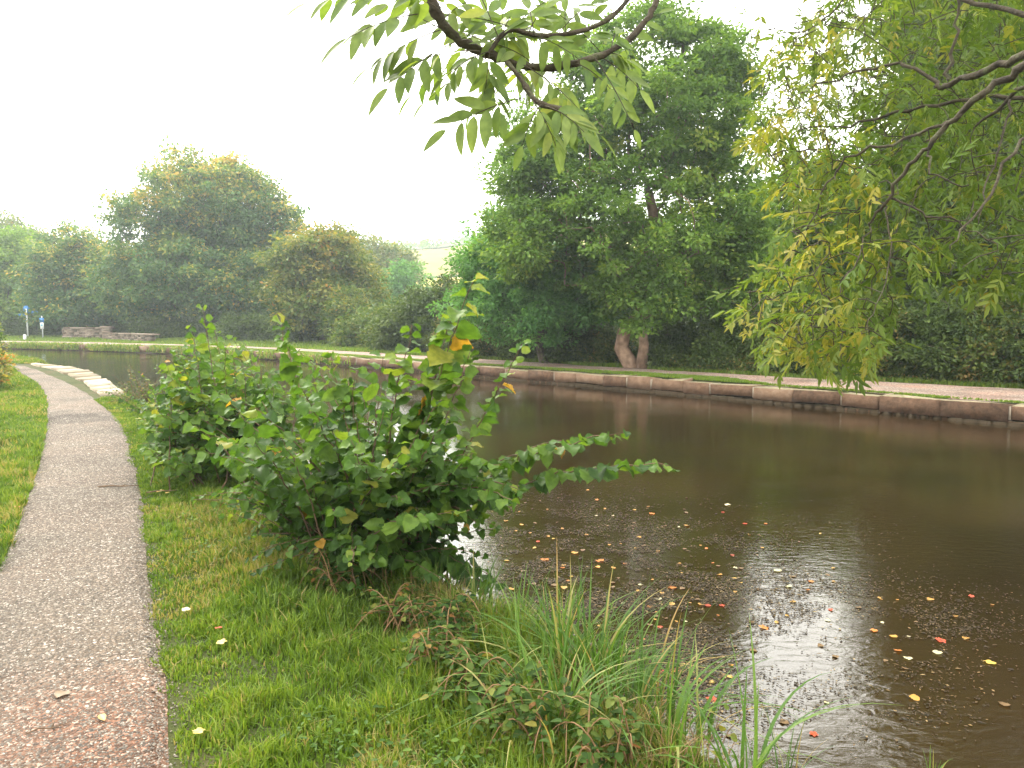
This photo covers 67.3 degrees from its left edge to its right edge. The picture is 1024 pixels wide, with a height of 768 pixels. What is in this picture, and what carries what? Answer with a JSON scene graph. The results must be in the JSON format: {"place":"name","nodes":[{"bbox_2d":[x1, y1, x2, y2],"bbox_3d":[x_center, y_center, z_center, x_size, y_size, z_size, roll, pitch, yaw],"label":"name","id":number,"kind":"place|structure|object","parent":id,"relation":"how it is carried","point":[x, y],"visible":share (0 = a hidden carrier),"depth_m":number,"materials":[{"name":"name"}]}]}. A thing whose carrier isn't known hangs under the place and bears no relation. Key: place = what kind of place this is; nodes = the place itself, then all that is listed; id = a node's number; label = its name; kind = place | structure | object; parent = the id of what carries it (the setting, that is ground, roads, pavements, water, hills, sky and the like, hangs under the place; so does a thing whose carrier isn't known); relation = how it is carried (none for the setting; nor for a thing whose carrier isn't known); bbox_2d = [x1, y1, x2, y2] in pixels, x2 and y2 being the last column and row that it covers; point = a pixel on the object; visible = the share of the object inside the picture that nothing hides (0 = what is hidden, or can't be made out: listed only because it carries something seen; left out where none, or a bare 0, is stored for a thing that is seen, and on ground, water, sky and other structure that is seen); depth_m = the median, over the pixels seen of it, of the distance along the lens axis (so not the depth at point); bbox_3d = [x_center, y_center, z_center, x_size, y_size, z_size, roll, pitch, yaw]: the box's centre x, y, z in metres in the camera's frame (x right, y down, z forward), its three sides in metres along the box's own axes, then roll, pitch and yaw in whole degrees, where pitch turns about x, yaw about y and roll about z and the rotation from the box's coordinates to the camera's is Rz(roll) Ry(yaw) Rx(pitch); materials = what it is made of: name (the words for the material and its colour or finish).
{"place":"outdoors","nodes":[
{"label":"outdoors","id":0,"kind":"place"},
{"bbox_2d":[0,364,51,591],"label":"verge grass","id":1,"kind":"structure","parent":0,"point":[22,439],"depth_m":9.36,"materials":[{"name":"green plant"}]},
{"bbox_2d":[0,364,190,767],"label":"gravel path","id":2,"kind":"structure","parent":0,"point":[61,394],"depth_m":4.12,"materials":[{"name":"beige gravel"}]},
{"bbox_2d":[25,719,68,734],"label":"fallen twig","id":3,"kind":"object","parent":2,"relation":"on","point":[52,727],"visible":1,"depth_m":2.90,"materials":[{"name":"brown wood"}]},
{"bbox_2d":[54,691,69,697],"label":"fallen leaf","id":4,"kind":"object","parent":2,"relation":"on","point":[58,693],"visible":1,"depth_m":3.17,"materials":[{"name":"beige plant"}]},
{"bbox_2d":[98,714,105,720],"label":"fallen leaf","id":5,"kind":"object","parent":2,"relation":"on","point":[102,716],"visible":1,"depth_m":2.99,"materials":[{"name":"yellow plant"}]},
{"bbox_2d":[97,484,138,486],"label":"fallen twig","id":6,"kind":"object","parent":2,"relation":"on","point":[125,485],"visible":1,"depth_m":7.09,"materials":[{"name":"brown wood"}]},
{"bbox_2d":[384,245,470,275],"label":"stubble field","id":7,"kind":"structure","parent":0,"point":[433,259],"depth_m":232.88,"materials":[{"name":"beige plant"}]},
{"bbox_2d":[411,241,470,248],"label":"stubble field","id":8,"kind":"structure","parent":0,"point":[445,245],"depth_m":284.29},
{"bbox_2d":[0,0,1021,250],"label":"sky","id":9,"kind":"structure","parent":0,"point":[87,87],"materials":[{"name":"white"}]},
{"bbox_2d":[0,226,1023,767],"bbox_3d":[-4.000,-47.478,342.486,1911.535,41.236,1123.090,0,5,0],"label":"ground","id":10,"kind":"structure","parent":0,"point":[82,386],"depth_m":3.71,"materials":[{"name":"green plant"}]},
{"bbox_2d":[0,322,11,355],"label":"verge bush","id":11,"kind":"object","parent":10,"relation":"on","point":[2,338],"visible":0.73,"depth_m":22.67,"materials":[{"name":"green plant"}]},
{"bbox_2d":[0,348,19,386],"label":"verge bush","id":12,"kind":"object","parent":10,"relation":"on","point":[6,374],"visible":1,"depth_m":17.03,"materials":[{"name":"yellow plant"}]},
{"bbox_2d":[0,311,29,335],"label":"bank shrub","id":13,"kind":"object","parent":10,"relation":"on","point":[9,326],"visible":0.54,"depth_m":65.30,"materials":[{"name":"green plant"}]},
{"bbox_2d":[0,222,54,320],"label":"leafy tree","id":14,"kind":"object","parent":10,"relation":"on","point":[10,245],"visible":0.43,"depth_m":67.51,"materials":[{"name":"green plant"}]},
{"bbox_2d":[18,306,37,336],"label":"finger post","id":15,"kind":"object","parent":10,"relation":"on","point":[26,308],"visible":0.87,"depth_m":60.76,"materials":[{"name":"white metal"}]},
{"bbox_2d":[0,207,58,248],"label":"tall pale tree","id":16,"kind":"object","parent":10,"relation":"on","point":[11,222],"visible":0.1,"depth_m":103.55,"materials":[{"name":"green plant"}]},
{"bbox_2d":[15,322,66,335],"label":"bank shrub","id":17,"kind":"object","parent":10,"relation":"on","point":[37,331],"visible":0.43,"depth_m":64.33,"materials":[{"name":"green plant"}]},
{"bbox_2d":[39,316,43,336],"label":"information sign","id":18,"kind":"object","parent":10,"relation":"on","point":[42,323],"visible":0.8,"depth_m":59.81,"materials":[{"name":"white metal"}]},
{"bbox_2d":[4,218,127,330],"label":"mixed tree","id":19,"kind":"object","parent":10,"relation":"on","point":[52,297],"visible":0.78,"depth_m":62.10,"materials":[{"name":"green plant"}]},
{"bbox_2d":[31,363,123,395],"bbox_3d":[-12.140,-0.047,21.533,1.059,0.511,13.764,-4,6,-37],"label":"slab edging","id":20,"kind":"object","parent":10,"relation":"on","point":[92,380],"visible":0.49,"depth_m":20.15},
{"bbox_2d":[62,327,114,337],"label":"rubble wall","id":21,"kind":"structure","parent":10,"relation":"on","point":[84,332],"depth_m":59.22,"materials":[{"name":"stone"}]},
{"bbox_2d":[70,315,137,332],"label":"bank shrub","id":22,"kind":"object","parent":10,"relation":"on","point":[119,328],"visible":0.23,"depth_m":64.10,"materials":[{"name":"green plant"}]},
{"bbox_2d":[100,326,113,338],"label":"stone gate pillar","id":23,"kind":"structure","parent":10,"relation":"on","point":[106,330],"depth_m":57.64,"materials":[{"name":"grey stone"}]},
{"bbox_2d":[96,363,166,403],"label":"bank bush","id":24,"kind":"object","parent":10,"relation":"on","point":[145,396],"visible":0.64,"depth_m":14.23,"materials":[{"name":"green plant"}]},
{"bbox_2d":[107,333,159,341],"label":"rubble wall","id":25,"kind":"structure","parent":10,"relation":"on","point":[149,337],"depth_m":53.19,"materials":[{"name":"stone"}]},
{"bbox_2d":[108,365,170,424],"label":"bank bush","id":26,"kind":"object","parent":10,"relation":"on","point":[139,410],"visible":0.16,"depth_m":10.81,"materials":[{"name":"green plant"}]},
{"bbox_2d":[121,311,202,338],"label":"bank shrub","id":27,"kind":"object","parent":10,"relation":"on","point":[171,328],"visible":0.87,"depth_m":57.93,"materials":[{"name":"green plant"}]},
{"bbox_2d":[146,488,182,492],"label":"fallen twig","id":28,"kind":"object","parent":10,"relation":"on","point":[162,490],"visible":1,"depth_m":6.89,"materials":[{"name":"brown wood"}]},
{"bbox_2d":[77,134,315,336],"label":"sycamore tree","id":29,"kind":"object","parent":10,"relation":"on","point":[175,259],"visible":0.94,"depth_m":58.15,"materials":[{"name":"green plant"}]},
{"bbox_2d":[192,727,204,733],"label":"fallen leaf","id":30,"kind":"object","parent":10,"relation":"on","point":[198,730],"visible":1,"depth_m":2.90,"materials":[{"name":"yellow plant"}]},
{"bbox_2d":[135,304,303,493],"bbox_3d":[-2.887,0.109,7.748,1.708,1.827,2.867,-2,5,-25],"label":"hazel bush","id":31,"kind":"object","parent":10,"relation":"on","point":[194,405],"visible":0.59,"depth_m":7.10,"materials":[{"name":"green plant"}]},
{"bbox_2d":[216,639,226,643],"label":"fallen leaf","id":32,"kind":"object","parent":10,"relation":"on","point":[222,641],"visible":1,"depth_m":3.66,"materials":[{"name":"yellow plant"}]},
{"bbox_2d":[214,307,279,340],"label":"bank shrub","id":33,"kind":"object","parent":10,"relation":"on","point":[248,327],"visible":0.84,"depth_m":52.61,"materials":[{"name":"green plant"}]},
{"bbox_2d":[261,314,326,341],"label":"bank shrub","id":34,"kind":"object","parent":10,"relation":"on","point":[296,335],"visible":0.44,"depth_m":48.60,"materials":[{"name":"green plant"}]},
{"bbox_2d":[245,219,394,339],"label":"yellowing tree","id":35,"kind":"object","parent":10,"relation":"on","point":[322,261],"visible":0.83,"depth_m":47.98,"materials":[{"name":"green plant"}]},
{"bbox_2d":[314,316,334,340],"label":"bank shrub","id":36,"kind":"object","parent":10,"relation":"on","point":[322,330],"visible":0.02,"depth_m":45.40,"materials":[{"name":"green plant"}]},
{"bbox_2d":[298,545,385,598],"bbox_3d":[-0.980,1.067,4.458,0.518,0.299,0.460,0,5,0],"label":"bramble tangle","id":37,"kind":"object","parent":10,"relation":"on","point":[330,575],"visible":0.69,"depth_m":4.42,"materials":[{"name":"green plant"}]},
{"bbox_2d":[312,283,388,347],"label":"yellow green bush","id":38,"kind":"object","parent":10,"relation":"on","point":[352,313],"visible":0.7,"depth_m":43.13,"materials":[{"name":"green plant"}]},
{"bbox_2d":[316,537,442,597],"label":"sedge clump","id":39,"kind":"object","parent":10,"relation":"on","point":[390,570],"visible":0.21,"depth_m":4.54,"materials":[{"name":"green plant"}]},
{"bbox_2d":[342,229,427,286],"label":"pale tree","id":40,"kind":"object","parent":10,"relation":"on","point":[381,255],"visible":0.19,"depth_m":93.63,"materials":[{"name":"green plant"}]},
{"bbox_2d":[349,582,450,634],"bbox_3d":[-0.569,1.157,3.910,0.518,0.220,0.522,-4,7,-42],"label":"bramble tangle","id":41,"kind":"object","parent":10,"relation":"on","point":[408,604],"visible":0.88,"depth_m":3.90,"materials":[{"name":"green plant"}]},
{"bbox_2d":[378,257,436,303],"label":"round green tree","id":42,"kind":"object","parent":10,"relation":"on","point":[400,281],"visible":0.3,"depth_m":72.81,"materials":[{"name":"green plant"}]},
{"bbox_2d":[220,216,596,266],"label":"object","id":43,"kind":"object","parent":10,"relation":"on","point":[424,243],"visible":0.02,"depth_m":282.08,"materials":[{"name":"green wood"}]},
{"bbox_2d":[357,274,464,351],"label":"orange tipped bush","id":44,"kind":"object","parent":10,"relation":"on","point":[390,321],"visible":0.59,"depth_m":35.12,"materials":[{"name":"green plant"}]},
{"bbox_2d":[350,542,489,593],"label":"sedge clump","id":45,"kind":"object","parent":10,"relation":"on","point":[441,568],"visible":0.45,"depth_m":4.48,"materials":[{"name":"green plant"}]},
{"bbox_2d":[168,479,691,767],"bbox_3d":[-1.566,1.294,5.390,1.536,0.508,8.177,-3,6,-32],"label":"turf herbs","id":46,"kind":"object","parent":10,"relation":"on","point":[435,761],"visible":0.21,"depth_m":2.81,"materials":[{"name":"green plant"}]},
{"bbox_2d":[182,273,680,594],"bbox_3d":[-1.032,0.398,4.707,4.053,2.081,1.766,4,6,41],"label":"hazel bush","id":47,"kind":"object","parent":10,"relation":"on","point":[365,508],"visible":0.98,"depth_m":4.40,"materials":[{"name":"green plant"}]},
{"bbox_2d":[395,605,483,681],"bbox_3d":[-0.325,1.167,3.404,0.404,0.287,0.508,0,5,0],"label":"bramble tangle","id":48,"kind":"object","parent":10,"relation":"on","point":[423,643],"visible":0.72,"depth_m":3.37,"materials":[{"name":"green plant"}]},
{"bbox_2d":[396,591,485,647],"bbox_3d":[-0.316,1.150,3.715,0.440,0.275,0.478,-2,5,-26],"label":"bramble tangle","id":49,"kind":"object","parent":10,"relation":"on","point":[439,612],"visible":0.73,"depth_m":3.70,"materials":[{"name":"green plant"}]},
{"bbox_2d":[422,309,473,350],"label":"hedge shrub","id":50,"kind":"object","parent":10,"relation":"on","point":[445,345],"visible":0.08,"depth_m":33.40,"materials":[{"name":"green plant"}]},
{"bbox_2d":[371,548,546,626],"bbox_3d":[-0.225,1.105,4.235,1.076,0.398,1.062,0,5,0],"label":"sedge clump","id":51,"kind":"object","parent":10,"relation":"on","point":[486,588],"visible":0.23,"depth_m":4.21,"materials":[{"name":"green plant"}]},
{"bbox_2d":[419,639,526,720],"bbox_3d":[-0.172,1.210,3.087,0.494,0.262,0.410,3,6,34],"label":"bramble tangle","id":52,"kind":"object","parent":10,"relation":"on","point":[470,679],"visible":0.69,"depth_m":3.10,"materials":[{"name":"green plant"}]},
{"bbox_2d":[280,0,677,174],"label":"roadside ash","id":53,"kind":"object","parent":10,"relation":"on","point":[553,116],"visible":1,"depth_m":2.08,"materials":[{"name":"green plant"}]},
{"bbox_2d":[468,313,515,356],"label":"hedge shrub","id":54,"kind":"object","parent":10,"relation":"on","point":[484,348],"visible":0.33,"depth_m":30.05,"materials":[{"name":"green plant"}]},
{"bbox_2d":[217,481,791,767],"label":"dead stems","id":55,"kind":"object","parent":10,"relation":"on","point":[641,710],"visible":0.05,"depth_m":2.93,"materials":[{"name":"plant"}]},
{"bbox_2d":[0,237,1022,344],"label":"undergrowth","id":56,"kind":"object","parent":10,"relation":"on","point":[196,321],"visible":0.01,"depth_m":37.85,"materials":[{"name":"green plant"}]},
{"bbox_2d":[0,332,1023,402],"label":"bank grass","id":57,"kind":"structure","parent":10,"relation":"on","point":[308,344],"depth_m":32.50,"materials":[{"name":"green plant"}]},
{"bbox_2d":[1,343,1023,423],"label":"canal wall","id":58,"kind":"structure","parent":10,"relation":"on","point":[893,403],"depth_m":17.80,"materials":[{"name":"stone"}]},
{"bbox_2d":[1,341,1023,403],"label":"towpath","id":59,"kind":"structure","parent":10,"relation":"on","point":[990,393],"depth_m":18.59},
{"bbox_2d":[494,326,554,359],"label":"hedge shrub","id":60,"kind":"object","parent":10,"relation":"on","point":[503,351],"visible":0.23,"depth_m":28.68,"materials":[{"name":"green plant"}]},
{"bbox_2d":[420,565,641,657],"bbox_3d":[0.110,1.129,3.802,1.141,0.402,0.911,0,5,0],"label":"sedge clump","id":61,"kind":"object","parent":10,"relation":"on","point":[527,598],"visible":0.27,"depth_m":3.87,"materials":[{"name":"green plant"}]},
{"bbox_2d":[426,202,636,362],"bbox_3d":[0.656,-3.457,26.542,8.355,5.836,5.470,3,6,35],"label":"field maple","id":62,"kind":"object","parent":10,"relation":"on","point":[541,306],"visible":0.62,"depth_m":25.53,"materials":[{"name":"green plant"}]},
{"bbox_2d":[372,590,698,767],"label":"sedge clump","id":63,"kind":"object","parent":10,"relation":"on","point":[580,686],"visible":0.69,"depth_m":2.95,"materials":[{"name":"green plant"}]},
{"bbox_2d":[467,658,604,767],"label":"bramble tangle","id":64,"kind":"object","parent":10,"relation":"on","point":[535,728],"visible":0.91,"depth_m":2.79,"materials":[{"name":"green plant"}]},
{"bbox_2d":[434,558,704,686],"bbox_3d":[0.235,1.075,3.640,1.244,0.541,1.350,0,5,0],"label":"sedge clump","id":65,"kind":"object","parent":10,"relation":"on","point":[559,635],"visible":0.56,"depth_m":3.48,"materials":[{"name":"green plant"}]},
{"bbox_2d":[534,320,606,363],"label":"hedge shrub","id":66,"kind":"object","parent":10,"relation":"on","point":[559,353],"visible":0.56,"depth_m":26.63,"materials":[{"name":"green plant"}]},
{"bbox_2d":[409,559,758,761],"bbox_3d":[0.394,1.107,3.332,1.276,0.619,1.548,-5,7,-43],"label":"sedge clump","id":67,"kind":"object","parent":10,"relation":"on","point":[612,642],"visible":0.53,"depth_m":3.34,"materials":[{"name":"green plant"}]},
{"bbox_2d":[540,690,643,767],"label":"bramble tangle","id":68,"kind":"object","parent":10,"relation":"on","point":[588,759],"visible":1,"depth_m":2.65,"materials":[{"name":"green plant"}]},
{"bbox_2d":[577,324,638,363],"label":"hedge shrub","id":69,"kind":"object","parent":10,"relation":"on","point":[605,348],"visible":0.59,"depth_m":26.10,"materials":[{"name":"green plant"}]},
{"bbox_2d":[468,0,810,368],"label":"ash tree","id":70,"kind":"object","parent":10,"relation":"on","point":[732,239],"visible":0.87,"depth_m":22.45,"materials":[{"name":"green plant"}]},
{"bbox_2d":[509,583,809,767],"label":"sedge clump","id":71,"kind":"object","parent":10,"relation":"on","point":[643,687],"visible":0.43,"depth_m":3.19,"materials":[{"name":"green plant"}]},
{"bbox_2d":[631,315,702,367],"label":"hedge shrub","id":72,"kind":"object","parent":10,"relation":"on","point":[669,339],"visible":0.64,"depth_m":24.05,"materials":[{"name":"green plant"}]},
{"bbox_2d":[610,636,740,748],"bbox_3d":[0.533,1.470,3.712,0.876,0.436,1.210,-2,5,-27],"label":"sedge clump","id":73,"kind":"object","parent":10,"relation":"on","point":[664,701],"visible":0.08,"depth_m":3.72,"materials":[{"name":"green plant"}]},
{"bbox_2d":[548,616,825,767],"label":"sedge clump","id":74,"kind":"object","parent":10,"relation":"on","point":[679,711],"visible":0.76,"depth_m":2.85,"materials":[{"name":"green plant"}]},
{"bbox_2d":[507,615,892,767],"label":"sedge clump","id":75,"kind":"object","parent":10,"relation":"on","point":[757,762],"visible":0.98,"depth_m":2.63,"materials":[{"name":"green plant"}]},
{"bbox_2d":[678,314,760,370],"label":"hedge shrub","id":76,"kind":"object","parent":10,"relation":"on","point":[715,342],"visible":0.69,"depth_m":22.82,"materials":[{"name":"green plant"}]},
{"bbox_2d":[687,694,753,765],"bbox_3d":[0.727,1.342,2.994,0.302,0.244,0.528,4,7,42],"label":"yellowing sapling","id":77,"kind":"object","parent":10,"relation":"on","point":[722,728],"visible":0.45,"depth_m":2.97,"materials":[{"name":"green plant"}]},
{"bbox_2d":[725,316,810,372],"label":"hedge shrub","id":78,"kind":"object","parent":10,"relation":"on","point":[757,343],"visible":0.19,"depth_m":22.08,"materials":[{"name":"green plant"}]},
{"bbox_2d":[747,709,833,767],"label":"sedge clump","id":79,"kind":"object","parent":10,"relation":"on","point":[790,747],"visible":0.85,"depth_m":3.15,"materials":[{"name":"green plant"}]},
{"bbox_2d":[734,153,879,330],"bbox_3d":[9.796,-4.156,25.908,5.037,7.172,5.966,2,5,25],"label":"hedgerow tree","id":80,"kind":"object","parent":10,"relation":"on","point":[829,269],"visible":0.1,"depth_m":24.57,"materials":[{"name":"green plant"}]},
{"bbox_2d":[783,305,858,375],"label":"hedge shrub","id":81,"kind":"object","parent":10,"relation":"on","point":[799,367],"visible":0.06,"depth_m":21.04,"materials":[{"name":"green plant"}]},
{"bbox_2d":[662,354,1023,387],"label":"path edge weeds","id":82,"kind":"object","parent":10,"relation":"on","point":[728,368],"visible":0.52,"depth_m":20.08,"materials":[{"name":"green plant"}]},
{"bbox_2d":[705,0,1023,395],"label":"overhanging ash","id":83,"kind":"object","parent":10,"relation":"on","point":[859,346],"visible":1,"depth_m":5.72,"materials":[{"name":"green plant"}]},
{"bbox_2d":[824,128,905,307],"bbox_3d":[12.666,-4.931,27.729,4.467,8.304,6.140,0,5,0],"label":"hedgerow tree","id":84,"kind":"object","parent":10,"relation":"on","point":[861,161],"visible":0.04,"depth_m":26.92,"materials":[{"name":"green plant"}]},
{"bbox_2d":[826,293,924,377],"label":"hedge shrub","id":85,"kind":"object","parent":10,"relation":"on","point":[890,347],"visible":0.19,"depth_m":19.58,"materials":[{"name":"green plant"}]},
{"bbox_2d":[881,745,950,767],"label":"sedge clump","id":86,"kind":"object","parent":10,"relation":"on","point":[942,766],"visible":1,"depth_m":3.20,"materials":[{"name":"green plant"}]},
{"bbox_2d":[857,0,1021,311],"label":"hedgerow tree","id":87,"kind":"object","parent":10,"relation":"on","point":[919,222],"visible":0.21,"depth_m":23.31,"materials":[{"name":"green plant"}]},
{"bbox_2d":[885,278,996,379],"bbox_3d":[10.830,-1.336,19.530,2.815,2.813,3.265,0,5,0],"label":"hedge shrub","id":88,"kind":"object","parent":10,"relation":"on","point":[936,331],"visible":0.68,"depth_m":18.85,"materials":[{"name":"green plant"}]},
{"bbox_2d":[869,0,1023,313],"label":"hedgerow tree","id":89,"kind":"object","parent":10,"relation":"on","point":[1014,175],"visible":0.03,"depth_m":23.97,"materials":[{"name":"green plant"}]},
{"bbox_2d":[947,278,1023,383],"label":"hedge shrub","id":90,"kind":"object","parent":10,"relation":"on","point":[1004,331],"visible":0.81,"depth_m":18.14,"materials":[{"name":"green plant"}]},
{"bbox_2d":[970,3,1023,286],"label":"hedgerow tree","id":91,"kind":"object","parent":10,"relation":"on","point":[1021,193],"visible":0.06,"depth_m":23.25,"materials":[{"name":"green plant"}]},
{"bbox_2d":[1004,313,1023,383],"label":"hedge shrub","id":92,"kind":"object","parent":10,"relation":"on","point":[1016,364],"visible":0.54,"depth_m":17.62,"materials":[{"name":"green plant"}]},
{"bbox_2d":[2,349,1023,767],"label":"canal water","id":93,"kind":"structure","parent":0,"point":[880,483],"depth_m":6.76,"materials":[{"name":"brown liquid"}]},
{"bbox_2d":[580,627,665,708],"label":"sedge clump","id":94,"kind":"object","parent":93,"relation":"in","point":[631,665],"visible":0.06,"depth_m":3.95,"materials":[{"name":"green plant"}]},
{"bbox_2d":[445,476,1023,766],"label":"floating debris","id":95,"kind":"object","parent":93,"relation":"on","point":[711,641],"visible":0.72,"depth_m":5.25,"materials":[{"name":"brown plant"}]},
{"bbox_2d":[909,694,919,700],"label":"floating leaf","id":96,"kind":"object","parent":93,"relation":"on","point":[914,697],"visible":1,"depth_m":3.95,"materials":[{"name":"yellow plant"}]},
{"bbox_2d":[983,660,995,663],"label":"floating leaf","id":97,"kind":"object","parent":93,"relation":"on","point":[989,662],"visible":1,"depth_m":4.36,"materials":[{"name":"yellow plant"}]}
]}

